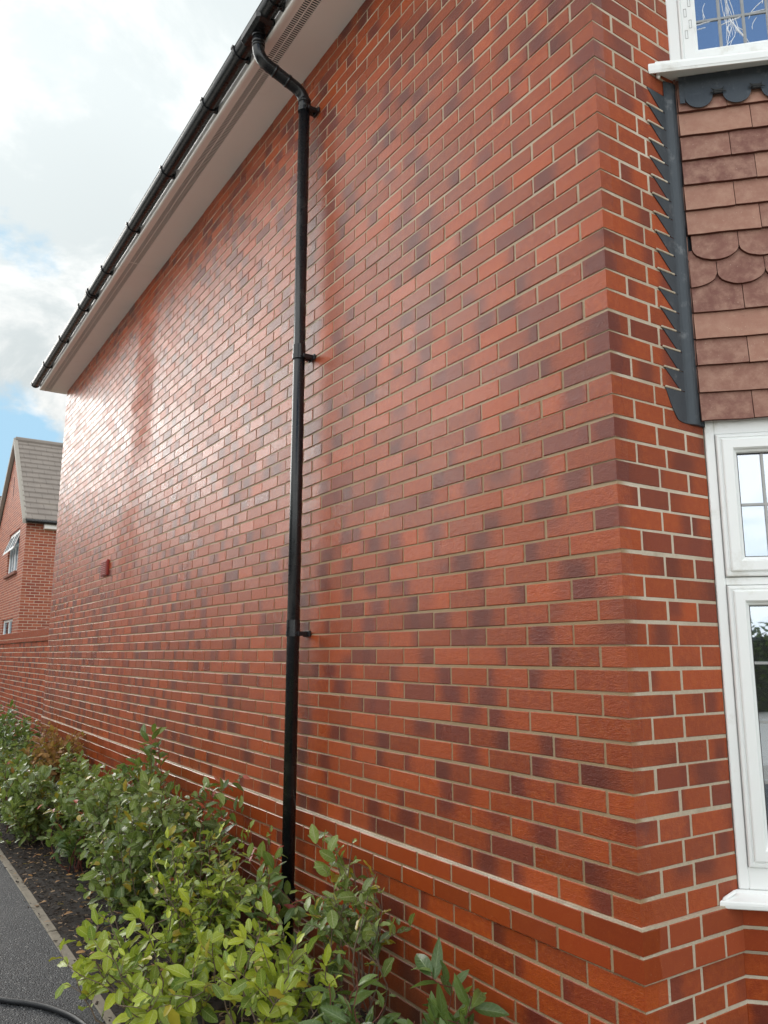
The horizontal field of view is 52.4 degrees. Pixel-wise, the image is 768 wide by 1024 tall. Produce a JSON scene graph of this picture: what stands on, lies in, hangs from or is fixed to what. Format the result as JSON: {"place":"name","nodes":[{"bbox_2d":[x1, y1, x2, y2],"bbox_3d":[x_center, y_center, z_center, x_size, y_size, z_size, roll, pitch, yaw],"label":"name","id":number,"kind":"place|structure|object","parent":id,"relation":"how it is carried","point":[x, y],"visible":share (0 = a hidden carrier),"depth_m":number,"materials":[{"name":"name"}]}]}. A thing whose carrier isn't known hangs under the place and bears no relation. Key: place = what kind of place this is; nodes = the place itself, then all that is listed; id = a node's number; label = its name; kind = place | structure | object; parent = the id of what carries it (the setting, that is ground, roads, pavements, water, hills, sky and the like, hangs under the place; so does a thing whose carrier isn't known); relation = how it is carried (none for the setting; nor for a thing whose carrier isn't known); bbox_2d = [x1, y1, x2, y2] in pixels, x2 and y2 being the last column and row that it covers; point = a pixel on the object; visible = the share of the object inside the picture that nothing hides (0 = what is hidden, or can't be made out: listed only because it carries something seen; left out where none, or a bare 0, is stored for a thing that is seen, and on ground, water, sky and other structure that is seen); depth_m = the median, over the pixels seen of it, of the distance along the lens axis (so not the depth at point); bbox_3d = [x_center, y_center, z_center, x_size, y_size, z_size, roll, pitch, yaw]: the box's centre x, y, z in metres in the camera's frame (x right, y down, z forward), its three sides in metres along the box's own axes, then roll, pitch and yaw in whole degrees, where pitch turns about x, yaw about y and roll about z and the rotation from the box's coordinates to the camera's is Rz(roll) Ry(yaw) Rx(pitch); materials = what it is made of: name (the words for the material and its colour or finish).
{"place":"outdoors","nodes":[
{"label":"outdoors","id":0,"kind":"place"},
{"bbox_2d":[0,860,105,1023],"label":"path","id":1,"kind":"structure","parent":0,"point":[28,951],"depth_m":3.88,"materials":[{"name":"grey asphalt"}]},
{"bbox_2d":[0,996,87,1023],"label":"hose","id":2,"kind":"object","parent":1,"relation":"on","point":[73,1017],"visible":1,"depth_m":3.44,"materials":[{"name":"black rubber"}]},
{"bbox_2d":[0,0,261,495],"label":"sky","id":3,"kind":"structure","parent":0,"point":[96,96],"materials":[{"name":"white"}]},
{"bbox_2d":[0,807,376,1023],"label":"planting bed","id":4,"kind":"object","parent":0,"point":[114,1009],"visible":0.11,"depth_m":4.93,"materials":[{"name":"soil"}]},
{"bbox_2d":[0,704,20,740],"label":"shrub","id":5,"kind":"object","parent":4,"relation":"on","point":[12,720],"visible":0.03,"depth_m":11.01,"materials":[{"name":"green plant"}]},
{"bbox_2d":[0,714,40,778],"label":"shrub","id":6,"kind":"object","parent":4,"relation":"on","point":[8,737],"visible":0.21,"depth_m":8.78,"materials":[{"name":"green plant"}]},
{"bbox_2d":[0,699,40,748],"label":"shrub","id":7,"kind":"object","parent":4,"relation":"on","point":[9,715],"visible":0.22,"depth_m":9.84,"materials":[{"name":"green plant"}]},
{"bbox_2d":[0,756,43,831],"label":"shrub","id":8,"kind":"object","parent":4,"relation":"on","point":[15,763],"visible":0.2,"depth_m":6.99,"materials":[{"name":"green plant"}]},
{"bbox_2d":[0,735,44,808],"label":"shrub","id":9,"kind":"object","parent":4,"relation":"on","point":[3,753],"visible":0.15,"depth_m":7.86,"materials":[{"name":"green plant"}]},
{"bbox_2d":[0,760,64,847],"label":"shrub","id":10,"kind":"object","parent":4,"relation":"on","point":[26,817],"visible":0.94,"depth_m":6.43,"materials":[{"name":"green plant"}]},
{"bbox_2d":[18,721,88,808],"bbox_3d":[-3.296,2.545,7.793,0.637,0.883,0.876,7,-12,-32],"label":"shrub","id":11,"kind":"object","parent":4,"relation":"on","point":[51,755],"visible":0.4,"depth_m":7.76,"materials":[{"name":"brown plant"}]},
{"bbox_2d":[37,786,93,872],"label":"shrub","id":12,"kind":"object","parent":4,"relation":"on","point":[73,849],"visible":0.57,"depth_m":5.63,"materials":[{"name":"green plant"}]},
{"bbox_2d":[43,742,105,829],"bbox_3d":[-2.767,2.455,6.990,0.730,0.774,0.614,-5,-11,25],"label":"shrub","id":13,"kind":"object","parent":4,"relation":"on","point":[67,767],"visible":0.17,"depth_m":7.00,"materials":[{"name":"green plant"}]},
{"bbox_2d":[36,755,134,859],"bbox_3d":[-2.247,2.281,6.059,0.757,0.789,1.206,7,-12,-32],"label":"shrub","id":14,"kind":"object","parent":4,"relation":"on","point":[69,812],"visible":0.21,"depth_m":5.99,"materials":[{"name":"green plant"}]},
{"bbox_2d":[67,759,174,897],"bbox_3d":[-1.739,2.099,5.201,0.883,0.833,0.792,-4,-11,20],"label":"shrub","id":15,"kind":"object","parent":4,"relation":"on","point":[106,797],"visible":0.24,"depth_m":5.15,"materials":[{"name":"green plant"}]},
{"bbox_2d":[48,900,229,1023],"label":"shrub","id":16,"kind":"object","parent":4,"relation":"on","point":[161,1002],"visible":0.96,"depth_m":3.11,"materials":[{"name":"green plant"}]},
{"bbox_2d":[118,723,169,813],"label":"shrub","id":17,"kind":"object","parent":4,"relation":"on","point":[151,768],"visible":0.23,"depth_m":5.58,"materials":[{"name":"green plant"}]},
{"bbox_2d":[76,770,227,932],"bbox_3d":[-1.332,1.931,4.502,0.755,0.912,0.925,7,-12,-32],"label":"shrub","id":18,"kind":"object","parent":4,"relation":"on","point":[127,870],"visible":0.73,"depth_m":4.41,"materials":[{"name":"green plant"}]},
{"bbox_2d":[12,835,338,1023],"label":"leaf litter","id":19,"kind":"object","parent":4,"relation":"on","point":[161,969],"visible":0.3,"depth_m":4.78,"materials":[{"name":"brown plant"}]},
{"bbox_2d":[159,775,249,917],"bbox_3d":[-1.015,1.934,4.397,0.494,0.867,0.562,7,-12,-32],"label":"shrub","id":20,"kind":"object","parent":4,"relation":"on","point":[221,798],"visible":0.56,"depth_m":4.46,"materials":[{"name":"green plant"}]},
{"bbox_2d":[142,820,278,982],"bbox_3d":[-0.816,1.890,3.776,0.582,0.732,0.944,7,-12,-32],"label":"shrub","id":21,"kind":"object","parent":4,"relation":"on","point":[211,904],"visible":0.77,"depth_m":3.73,"materials":[{"name":"green plant"}]},
{"bbox_2d":[225,825,309,972],"bbox_3d":[-0.513,1.887,3.737,0.553,0.724,0.382,-5,-12,26],"label":"shrub","id":22,"kind":"object","parent":4,"relation":"on","point":[287,910],"visible":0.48,"depth_m":3.72,"materials":[{"name":"green plant"}]},
{"bbox_2d":[193,889,345,1023],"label":"shrub","id":23,"kind":"object","parent":4,"relation":"on","point":[274,1001],"visible":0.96,"depth_m":3.01,"materials":[{"name":"green plant"}]},
{"bbox_2d":[298,971,400,1023],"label":"shrub","id":24,"kind":"object","parent":4,"relation":"on","point":[330,1013],"visible":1,"depth_m":2.81,"materials":[{"name":"green plant"}]},
{"bbox_2d":[289,824,414,1023],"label":"shrub","id":25,"kind":"object","parent":4,"relation":"on","point":[361,932],"visible":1,"depth_m":3.20,"materials":[{"name":"green plant"}]},
{"bbox_2d":[395,937,508,1023],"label":"shrub","id":26,"kind":"object","parent":4,"relation":"on","point":[438,1008],"visible":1,"depth_m":2.67,"materials":[{"name":"green plant"}]},
{"label":"ground","id":27,"kind":"structure","parent":0,"visible":0},
{"bbox_2d":[0,628,48,757],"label":"garden wall","id":28,"kind":"structure","parent":27,"relation":"on","point":[23,656],"depth_m":11.80,"materials":[{"name":"brick"}]},
{"bbox_2d":[0,437,62,634],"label":"brick house","id":29,"kind":"structure","parent":27,"relation":"on","point":[29,509],"depth_m":21.47,"materials":[{"name":"red brick"}]},
{"bbox_2d":[3,619,12,634],"bbox_3d":[-10.425,3.590,21.700,0.070,1.200,2.000,7,-12,-32],"label":"window","id":30,"kind":"structure","parent":29,"relation":"in","point":[9,621],"depth_m":21.88,"materials":[{"name":"white plastic"}]},
{"bbox_2d":[3,529,19,579],"bbox_3d":[-10.507,1.185,22.083,0.270,1.290,2.080,7,-12,-32],"label":"window","id":31,"kind":"structure","parent":29,"relation":"in","point":[13,548],"depth_m":22.17,"materials":[{"name":"white plastic"}]},
{"bbox_2d":[0,849,120,1023],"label":"path edging","id":32,"kind":"object","parent":27,"relation":"on","point":[33,901],"visible":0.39,"depth_m":4.49,"materials":[{"name":"concrete"}]},
{"bbox_2d":[31,0,767,1023],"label":"brick house","id":33,"kind":"structure","parent":27,"relation":"on","point":[405,366],"depth_m":3.22,"materials":[{"name":"red brick"}]},
{"bbox_2d":[648,0,767,81],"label":"window","id":34,"kind":"structure","parent":33,"relation":"in","point":[705,36],"depth_m":3.08,"materials":[{"name":"white plastic"}]},
{"bbox_2d":[703,417,767,910],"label":"window","id":35,"kind":"structure","parent":33,"relation":"in","point":[741,580],"depth_m":2.69,"materials":[{"name":"white plastic"}]}
]}

